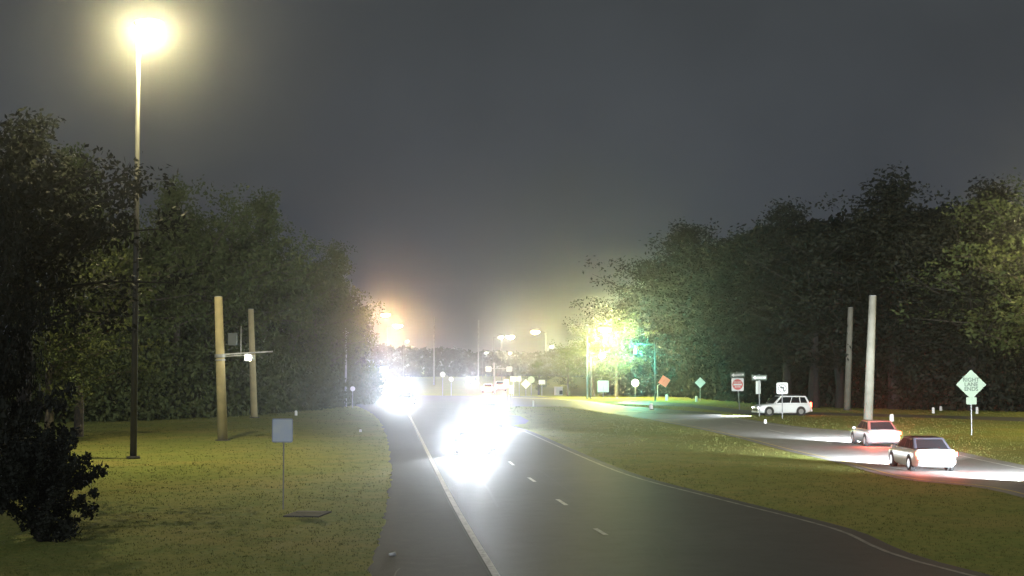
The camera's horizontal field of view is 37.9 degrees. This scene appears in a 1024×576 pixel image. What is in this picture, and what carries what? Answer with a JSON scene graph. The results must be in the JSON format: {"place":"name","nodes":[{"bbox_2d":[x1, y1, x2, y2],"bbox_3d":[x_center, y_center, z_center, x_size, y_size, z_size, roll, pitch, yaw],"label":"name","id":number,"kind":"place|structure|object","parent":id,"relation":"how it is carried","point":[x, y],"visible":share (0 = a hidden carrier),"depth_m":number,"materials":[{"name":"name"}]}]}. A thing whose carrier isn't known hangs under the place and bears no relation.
{"place":"outdoors","nodes":[
{"label":"outdoors","id":0,"kind":"place"},
{"bbox_2d":[0,371,1023,575],"bbox_3d":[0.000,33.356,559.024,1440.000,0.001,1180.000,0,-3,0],"label":"ground","id":1,"kind":"structure","parent":0,"point":[255,512],"depth_m":57.46,"materials":[{"name":"green plant"}]},
{"bbox_2d":[0,316,77,501],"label":"roadside bush","id":2,"kind":"object","parent":1,"relation":"on","point":[33,413],"visible":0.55,"depth_m":46.90,"materials":[{"name":"green plant"}]},
{"bbox_2d":[0,185,80,502],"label":"roadside tree","id":3,"kind":"object","parent":1,"relation":"on","point":[10,275],"visible":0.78,"depth_m":46.97,"materials":[{"name":"green plant"}]},
{"bbox_2d":[0,424,108,542],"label":"roadside bush","id":4,"kind":"object","parent":1,"relation":"on","point":[35,462],"visible":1,"depth_m":38.63,"materials":[{"name":"green plant"}]},
{"bbox_2d":[0,106,132,401],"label":"roadside tree","id":5,"kind":"object","parent":1,"relation":"on","point":[42,152],"visible":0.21,"depth_m":83.79,"materials":[{"name":"green plant"}]},
{"bbox_2d":[3,260,151,431],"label":"roadside tree","id":6,"kind":"object","parent":1,"relation":"on","point":[56,348],"visible":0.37,"depth_m":87.95,"materials":[{"name":"green plant"}]},
{"bbox_2d":[33,141,139,415],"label":"roadside tree","id":7,"kind":"object","parent":1,"relation":"on","point":[80,161],"visible":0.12,"depth_m":124.78,"materials":[{"name":"green plant"}]},
{"bbox_2d":[12,199,173,436],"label":"roadside tree","id":8,"kind":"object","parent":1,"relation":"on","point":[78,417],"visible":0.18,"depth_m":95.75,"materials":[{"name":"green plant"}]},
{"bbox_2d":[0,110,206,473],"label":"roadside tree","id":9,"kind":"object","parent":1,"relation":"on","point":[40,238],"visible":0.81,"depth_m":54.22,"materials":[{"name":"green plant"}]},
{"bbox_2d":[37,182,218,405],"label":"roadside tree","id":10,"kind":"object","parent":1,"relation":"on","point":[130,257],"visible":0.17,"depth_m":126.13,"materials":[{"name":"green plant"}]},
{"bbox_2d":[126,18,162,458],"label":"street lamp","id":11,"kind":"object","parent":1,"relation":"on","point":[149,25],"visible":0.99,"depth_m":73.68,"materials":[{"name":"metal"}]},
{"bbox_2d":[76,192,247,415],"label":"roadside tree","id":12,"kind":"object","parent":1,"relation":"on","point":[147,330],"visible":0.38,"depth_m":129.05,"materials":[{"name":"green plant"}]},
{"bbox_2d":[120,174,238,404],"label":"roadside tree","id":13,"kind":"object","parent":1,"relation":"on","point":[180,195],"visible":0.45,"depth_m":132.53,"materials":[{"name":"green plant"}]},
{"bbox_2d":[8,336,387,422],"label":"undergrowth","id":14,"kind":"object","parent":1,"relation":"on","point":[307,390],"visible":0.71,"depth_m":134.07,"materials":[{"name":"green plant"}]},
{"bbox_2d":[42,236,379,412],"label":"woodland","id":15,"kind":"object","parent":1,"relation":"on","point":[366,354],"depth_m":155.05,"materials":[{"name":"green plant"}]},
{"bbox_2d":[130,174,315,405],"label":"roadside tree","id":16,"kind":"object","parent":1,"relation":"on","point":[196,330],"visible":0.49,"depth_m":135.65,"materials":[{"name":"green plant"}]},
{"bbox_2d":[130,182,324,398],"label":"roadside tree","id":17,"kind":"object","parent":1,"relation":"on","point":[275,312],"visible":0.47,"depth_m":140.48,"materials":[{"name":"green plant"}]},
{"bbox_2d":[214,296,272,440],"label":"concrete pole","id":18,"kind":"object","parent":1,"relation":"on","point":[222,430],"visible":0.94,"depth_m":90.87,"materials":[{"name":"concrete"}]},
{"bbox_2d":[248,309,259,417],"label":"concrete pole","id":19,"kind":"object","parent":1,"relation":"on","point":[253,393],"visible":0.88,"depth_m":130.28,"materials":[{"name":"concrete"}]},
{"bbox_2d":[219,186,315,383],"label":"roadside tree","id":20,"kind":"object","parent":1,"relation":"on","point":[269,214],"visible":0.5,"depth_m":147.83,"materials":[{"name":"green plant"}]},
{"bbox_2d":[272,418,292,508],"bbox_3d":[-7.324,5.711,47.641,0.680,3.086,0.087,0,-3,6],"label":"verge sign","id":21,"kind":"object","parent":1,"relation":"on","point":[282,430],"visible":0.95,"depth_m":47.66,"materials":[{"name":"metal"}]},
{"bbox_2d":[244,215,354,388],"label":"roadside tree","id":22,"kind":"object","parent":1,"relation":"on","point":[290,335],"visible":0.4,"depth_m":152.39,"materials":[{"name":"green plant"}]},
{"bbox_2d":[283,511,331,517],"bbox_3d":[-6.278,6.962,45.897,1.100,0.100,1.600,0,-3,8],"label":"drain inlet","id":23,"kind":"object","parent":1,"relation":"on","point":[315,514],"visible":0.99,"depth_m":45.69,"materials":[{"name":"concrete"}]},
{"bbox_2d":[272,238,385,404],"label":"roadside tree","id":24,"kind":"object","parent":1,"relation":"on","point":[354,341],"visible":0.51,"depth_m":158.66,"materials":[{"name":"green plant"}]},
{"bbox_2d":[308,238,372,387],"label":"roadside tree","id":25,"kind":"object","parent":1,"relation":"on","point":[342,274],"visible":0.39,"depth_m":166.20,"materials":[{"name":"green plant"}]},
{"bbox_2d":[343,328,348,405],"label":"utility pole","id":26,"kind":"object","parent":1,"relation":"on","point":[346,367],"visible":0.35,"depth_m":164.67,"materials":[{"name":"metal"}]},
{"bbox_2d":[320,286,380,372],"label":"roadside tree","id":27,"kind":"object","parent":1,"relation":"on","point":[362,352],"visible":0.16,"depth_m":177.06,"materials":[{"name":"green plant"}]},
{"bbox_2d":[351,334,378,368],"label":"roadside tree","id":28,"kind":"object","parent":1,"relation":"on","point":[368,356],"visible":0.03,"depth_m":190.44,"materials":[{"name":"green plant"}]},
{"bbox_2d":[371,312,390,360],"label":"street lamp","id":29,"kind":"object","parent":1,"relation":"on","point":[385,314],"visible":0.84,"depth_m":227.82,"materials":[{"name":"metal"}]},
{"bbox_2d":[385,323,402,388],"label":"street lamp","id":30,"kind":"object","parent":1,"relation":"on","point":[397,325],"visible":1,"depth_m":287.68,"materials":[{"name":"metal"}]},
{"bbox_2d":[403,341,407,377],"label":"street lamp","id":31,"kind":"object","parent":1,"relation":"on","point":[403,358],"visible":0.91,"depth_m":519.36,"materials":[{"name":"metal"}]},
{"bbox_2d":[356,401,488,575],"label":"road shoulder","id":32,"kind":"object","parent":1,"relation":"on","point":[422,533],"visible":0.94,"depth_m":43.78},
{"bbox_2d":[433,317,434,384],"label":"utility pole","id":33,"kind":"object","parent":1,"relation":"on","point":[433,350],"visible":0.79,"depth_m":339.57,"materials":[{"name":"metal"}]},
{"bbox_2d":[440,372,444,395],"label":"road sign","id":34,"kind":"object","parent":1,"relation":"on","point":[442,374],"visible":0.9,"depth_m":222.46,"materials":[{"name":"metal"}]},
{"bbox_2d":[466,378,476,385],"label":"queued car","id":35,"kind":"object","parent":1,"relation":"on","point":[471,381],"visible":1,"depth_m":327.92,"materials":[{"name":"silver metal"}]},
{"bbox_2d":[350,341,602,377],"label":"woodland","id":36,"kind":"object","parent":1,"relation":"on","point":[463,364],"visible":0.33,"depth_m":579.42,"materials":[{"name":"green plant"}]},
{"bbox_2d":[478,320,478,383],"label":"utility pole","id":37,"kind":"object","parent":1,"relation":"on","point":[478,351],"visible":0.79,"depth_m":359.52,"materials":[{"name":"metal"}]},
{"bbox_2d":[482,384,492,392],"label":"queued car","id":38,"kind":"object","parent":1,"relation":"on","point":[487,387],"visible":0.79,"depth_m":247.18,"materials":[{"name":"white paint"}]},
{"bbox_2d":[493,336,503,376],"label":"street lamp","id":39,"kind":"object","parent":1,"relation":"on","point":[493,352],"visible":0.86,"depth_m":419.53,"materials":[{"name":"metal"}]},
{"bbox_2d":[485,363,511,393],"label":"sign gantry","id":40,"kind":"object","parent":1,"relation":"on","point":[489,368],"visible":0.96,"depth_m":235.50,"materials":[{"name":"metal"}]},
{"bbox_2d":[495,380,505,390],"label":"queued car","id":41,"kind":"object","parent":1,"relation":"on","point":[499,385],"visible":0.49,"depth_m":259.11,"materials":[{"name":"white paint"}]},
{"bbox_2d":[504,379,508,396],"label":"road sign","id":42,"kind":"object","parent":1,"relation":"on","point":[506,383],"visible":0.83,"depth_m":211.46,"materials":[{"name":"metal"}]},
{"bbox_2d":[501,335,514,380],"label":"street lamp","id":43,"kind":"object","parent":1,"relation":"on","point":[510,336],"visible":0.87,"depth_m":397.49,"materials":[{"name":"metal"}]},
{"bbox_2d":[509,385,513,397],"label":"road sign","id":44,"kind":"object","parent":1,"relation":"on","point":[511,389],"visible":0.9,"depth_m":208.01,"materials":[{"name":"metal"}]},
{"bbox_2d":[522,380,529,387],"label":"road sign","id":45,"kind":"object","parent":1,"relation":"on","point":[525,383],"visible":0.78,"depth_m":218.62,"materials":[{"name":"metal"}]},
{"bbox_2d":[528,376,534,395],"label":"road sign","id":46,"kind":"object","parent":1,"relation":"on","point":[531,379],"visible":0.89,"depth_m":222.42,"materials":[{"name":"metal"}]},
{"bbox_2d":[514,355,554,394],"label":"roadside tree","id":47,"kind":"object","parent":1,"relation":"on","point":[537,368],"visible":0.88,"depth_m":228.88,"materials":[{"name":"green plant"}]},
{"bbox_2d":[530,329,546,385],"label":"street lamp","id":48,"kind":"object","parent":1,"relation":"on","point":[535,331],"visible":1,"depth_m":329.55,"materials":[{"name":"metal"}]},
{"bbox_2d":[554,387,562,394],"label":"utility cabinet","id":49,"kind":"object","parent":1,"relation":"on","point":[558,390],"visible":0.9,"depth_m":225.93,"materials":[{"name":"white plastic"}]},
{"bbox_2d":[544,338,591,395],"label":"roadside tree","id":50,"kind":"object","parent":1,"relation":"on","point":[568,376],"visible":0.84,"depth_m":218.65,"materials":[{"name":"green plant"}]},
{"bbox_2d":[549,317,623,396],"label":"roadside tree","id":51,"kind":"object","parent":1,"relation":"on","point":[592,348],"visible":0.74,"depth_m":215.67,"materials":[{"name":"green plant"}]},
{"bbox_2d":[587,325,587,398],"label":"utility pole","id":52,"kind":"object","parent":1,"relation":"on","point":[587,361],"visible":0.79,"depth_m":199.66,"materials":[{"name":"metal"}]},
{"bbox_2d":[589,354,605,398],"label":"street lamp","id":53,"kind":"object","parent":1,"relation":"on","point":[601,355],"visible":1,"depth_m":202.59,"materials":[{"name":"metal"}]},
{"bbox_2d":[586,325,611,397],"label":"street lamp","id":54,"kind":"object","parent":1,"relation":"on","point":[604,328],"visible":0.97,"depth_m":204.67,"materials":[{"name":"metal"}]},
{"bbox_2d":[598,381,608,398],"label":"road sign","id":55,"kind":"object","parent":1,"relation":"on","point":[603,386],"visible":0.9,"depth_m":201.54,"materials":[{"name":"metal"}]},
{"bbox_2d":[570,304,657,396],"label":"roadside tree","id":56,"kind":"object","parent":1,"relation":"on","point":[616,364],"visible":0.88,"depth_m":212.25,"materials":[{"name":"green plant"}]},
{"bbox_2d":[568,285,659,370],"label":"roadside tree","id":57,"kind":"object","parent":1,"relation":"on","point":[601,306],"visible":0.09,"depth_m":227.09,"materials":[{"name":"green plant"}]},
{"bbox_2d":[563,276,667,375],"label":"roadside tree","id":58,"kind":"object","parent":1,"relation":"on","point":[626,305],"visible":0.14,"depth_m":224.98,"materials":[{"name":"green plant"}]},
{"bbox_2d":[631,379,638,396],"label":"road sign","id":59,"kind":"object","parent":1,"relation":"on","point":[635,383],"visible":0.92,"depth_m":211.47,"materials":[{"name":"metal"}]},
{"bbox_2d":[569,245,705,391],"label":"roadside tree","id":60,"kind":"object","parent":1,"relation":"on","point":[643,268],"visible":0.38,"depth_m":219.03,"materials":[{"name":"green plant"}]},
{"bbox_2d":[633,341,655,400],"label":"traffic signal","id":61,"kind":"object","parent":1,"relation":"on","point":[635,348],"visible":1,"depth_m":188.65,"materials":[{"name":"metal"}]},
{"bbox_2d":[657,376,669,397],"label":"road sign","id":62,"kind":"object","parent":1,"relation":"on","point":[664,381],"visible":0.93,"depth_m":204.77,"materials":[{"name":"metal"}]},
{"bbox_2d":[631,218,714,325],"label":"roadside tree","id":63,"kind":"object","parent":1,"relation":"on","point":[680,234],"visible":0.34,"depth_m":216.15,"materials":[{"name":"green plant"}]},
{"bbox_2d":[624,218,733,381],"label":"roadside tree","id":64,"kind":"object","parent":1,"relation":"on","point":[684,320],"visible":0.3,"depth_m":204.33,"materials":[{"name":"green plant"}]},
{"bbox_2d":[623,219,773,366],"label":"roadside tree","id":65,"kind":"object","parent":1,"relation":"on","point":[693,307],"visible":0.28,"depth_m":189.65,"materials":[{"name":"green plant"}]},
{"bbox_2d":[695,378,704,400],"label":"road sign","id":66,"kind":"object","parent":1,"relation":"on","point":[700,382],"visible":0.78,"depth_m":189.72,"materials":[{"name":"metal"}]},
{"bbox_2d":[730,372,744,409],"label":"road sign","id":67,"kind":"object","parent":1,"relation":"on","point":[737,383],"visible":1,"depth_m":153.60,"materials":[{"name":"metal"}]},
{"bbox_2d":[647,211,829,403],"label":"roadside tree","id":68,"kind":"object","parent":1,"relation":"on","point":[726,350],"visible":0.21,"depth_m":176.20,"materials":[{"name":"green plant"}]},
{"bbox_2d":[752,374,766,416],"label":"road sign","id":69,"kind":"object","parent":1,"relation":"on","point":[759,377],"visible":1,"depth_m":133.05,"materials":[{"name":"metal"}]},
{"bbox_2d":[777,383,787,418],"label":"road sign","id":70,"kind":"object","parent":1,"relation":"on","point":[782,388],"visible":0.96,"depth_m":127.76,"materials":[{"name":"metal"}]},
{"bbox_2d":[741,196,843,395],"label":"roadside tree","id":71,"kind":"object","parent":1,"relation":"on","point":[786,224],"visible":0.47,"depth_m":164.40,"materials":[{"name":"green plant"}]},
{"bbox_2d":[597,263,1023,411],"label":"undergrowth","id":72,"kind":"object","parent":1,"relation":"on","point":[681,383],"visible":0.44,"depth_m":157.18,"materials":[{"name":"green plant"}]},
{"bbox_2d":[683,213,937,407],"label":"roadside tree","id":73,"kind":"object","parent":1,"relation":"on","point":[813,391],"visible":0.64,"depth_m":159.71,"materials":[{"name":"green plant"}]},
{"bbox_2d":[601,196,1023,404],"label":"woodland","id":74,"kind":"object","parent":1,"relation":"on","point":[837,221],"visible":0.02,"depth_m":175.72,"materials":[{"name":"green plant"}]},
{"bbox_2d":[730,190,942,407],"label":"roadside tree","id":75,"kind":"object","parent":1,"relation":"on","point":[840,388],"visible":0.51,"depth_m":157.37,"materials":[{"name":"green plant"}]},
{"bbox_2d":[842,307,852,409],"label":"concrete pole","id":76,"kind":"object","parent":1,"relation":"on","point":[847,389],"visible":0.88,"depth_m":151.75,"materials":[{"name":"concrete"}]},
{"bbox_2d":[763,202,957,405],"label":"roadside tree","id":77,"kind":"object","parent":1,"relation":"on","point":[863,307],"visible":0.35,"depth_m":154.41,"materials":[{"name":"green plant"}]},
{"bbox_2d":[863,295,875,419],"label":"concrete pole","id":78,"kind":"object","parent":1,"relation":"on","point":[869,383],"visible":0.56,"depth_m":113.14,"materials":[{"name":"concrete"}]},
{"bbox_2d":[815,162,974,408],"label":"roadside tree","id":79,"kind":"object","parent":1,"relation":"on","point":[894,194],"visible":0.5,"depth_m":154.74,"materials":[{"name":"green plant"}]},
{"bbox_2d":[806,181,1021,408],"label":"roadside tree","id":80,"kind":"object","parent":1,"relation":"on","point":[923,225],"visible":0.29,"depth_m":150.23,"materials":[{"name":"green plant"}]},
{"bbox_2d":[855,193,1019,409],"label":"roadside tree","id":81,"kind":"object","parent":1,"relation":"on","point":[902,290],"visible":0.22,"depth_m":151.22,"materials":[{"name":"green plant"}]},
{"bbox_2d":[864,209,1023,410],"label":"roadside tree","id":82,"kind":"object","parent":1,"relation":"on","point":[976,239],"visible":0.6,"depth_m":147.64,"materials":[{"name":"green plant"}]},
{"bbox_2d":[881,186,1023,358],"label":"roadside tree","id":83,"kind":"object","parent":1,"relation":"on","point":[1020,321],"visible":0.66,"depth_m":145.62,"materials":[{"name":"green plant"}]},
{"bbox_2d":[889,167,1023,410],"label":"roadside tree","id":84,"kind":"object","parent":1,"relation":"on","point":[996,209],"visible":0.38,"depth_m":147.02,"materials":[{"name":"green plant"}]},
{"bbox_2d":[956,370,985,435],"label":"road sign","id":85,"kind":"object","parent":1,"relation":"on","point":[970,384],"visible":0.99,"depth_m":97.06,"materials":[{"name":"metal"}]},
{"bbox_2d":[929,174,1023,409],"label":"roadside tree","id":86,"kind":"object","parent":1,"relation":"on","point":[994,190],"visible":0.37,"depth_m":150.57,"materials":[{"name":"green plant"}]},
{"bbox_2d":[0,0,1023,370],"label":"sky","id":87,"kind":"structure","parent":0,"point":[472,156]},
{"bbox_2d":[380,395,721,419],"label":"cross road","id":88,"kind":"structure","parent":0,"point":[637,412],"depth_m":168.86,"materials":[{"name":"grey asphalt"}]},
{"bbox_2d":[513,397,621,405],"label":"edge line","id":89,"kind":"object","parent":88,"relation":"on","point":[585,401],"visible":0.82,"depth_m":184.46,"materials":[{"name":"white paint"}]},
{"bbox_2d":[368,399,991,575],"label":"road","id":90,"kind":"structure","parent":0,"point":[527,527],"depth_m":43.00,"materials":[{"name":"grey asphalt"}]},
{"bbox_2d":[390,385,409,399],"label":"oncoming car","id":91,"kind":"object","parent":90,"relation":"on","point":[396,390],"visible":0.52,"depth_m":193.59,"materials":[{"name":"grey paint"}]},
{"bbox_2d":[395,392,416,404],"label":"oncoming car","id":92,"kind":"object","parent":90,"relation":"on","point":[406,398],"visible":0.99,"depth_m":170.10,"materials":[{"name":"grey paint"}]},
{"bbox_2d":[401,404,499,575],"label":"edge line","id":93,"kind":"object","parent":90,"relation":"on","point":[484,556],"visible":0.94,"depth_m":45.16,"materials":[{"name":"white paint"}]},
{"bbox_2d":[448,488,471,521],"bbox_3d":[-1.972,7.248,51.701,0.188,0.001,16.084,0,-3,-6],"label":"tar seam","id":94,"kind":"object","parent":90,"relation":"on","point":[462,504],"visible":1,"depth_m":48.37,"materials":[{"name":"black asphalt"}]},
{"bbox_2d":[453,424,495,453],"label":"oncoming car","id":95,"kind":"object","parent":90,"relation":"on","point":[475,437],"visible":1,"depth_m":77.10,"materials":[{"name":"grey paint"}]},
{"bbox_2d":[474,473,498,506],"bbox_3d":[-0.965,7.454,55.677,0.197,0.001,15.162,0,-3,-4],"label":"tar seam","id":96,"kind":"object","parent":90,"relation":"on","point":[490,493],"visible":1,"depth_m":54.10,"materials":[{"name":"black asphalt"}]},
{"bbox_2d":[538,469,575,496],"bbox_3d":[1.703,7.608,58.689,0.142,0.001,14.041,0,-3,-4],"label":"tar seam","id":97,"kind":"object","parent":90,"relation":"on","point":[558,483],"visible":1,"depth_m":57.02,"materials":[{"name":"black asphalt"}]},
{"bbox_2d":[508,425,975,575],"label":"edge line","id":98,"kind":"object","parent":90,"relation":"on","point":[864,541],"visible":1,"depth_m":44.60,"materials":[{"name":"paint"}]},
{"bbox_2d":[617,400,1023,420],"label":"ramp road","id":99,"kind":"structure","parent":0,"point":[738,411],"depth_m":141.06,"materials":[{"name":"grey asphalt"}]},
{"bbox_2d":[751,394,811,415],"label":"white suv","id":100,"kind":"object","parent":99,"relation":"on","point":[798,405],"visible":0.96,"depth_m":135.05,"materials":[{"name":"white paint"}]},
{"bbox_2d":[654,417,1023,496],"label":"road","id":101,"kind":"structure","parent":0,"point":[841,446],"depth_m":77.34,"materials":[{"name":"grey asphalt"}]},
{"bbox_2d":[655,419,1023,493],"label":"edge line","id":102,"kind":"object","parent":101,"relation":"on","point":[849,462],"visible":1,"depth_m":69.39,"materials":[{"name":"white paint"}]},
{"bbox_2d":[724,417,1023,468],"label":"edge line","id":103,"kind":"object","parent":101,"relation":"on","point":[959,455],"visible":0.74,"depth_m":73.88,"materials":[{"name":"white paint"}]},
{"bbox_2d":[850,420,901,445],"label":"moving sedan","id":104,"kind":"object","parent":101,"relation":"on","point":[866,432],"visible":0.97,"depth_m":84.23,"materials":[{"name":"silver metal"}]},
{"bbox_2d":[888,436,957,470],"bbox_3d":[18.150,7.318,66.312,2.160,1.503,4.940,0,-3,-1],"label":"moving sedan","id":105,"kind":"object","parent":101,"relation":"on","point":[911,453],"visible":0.99,"depth_m":64.67,"materials":[{"name":"white paint"}]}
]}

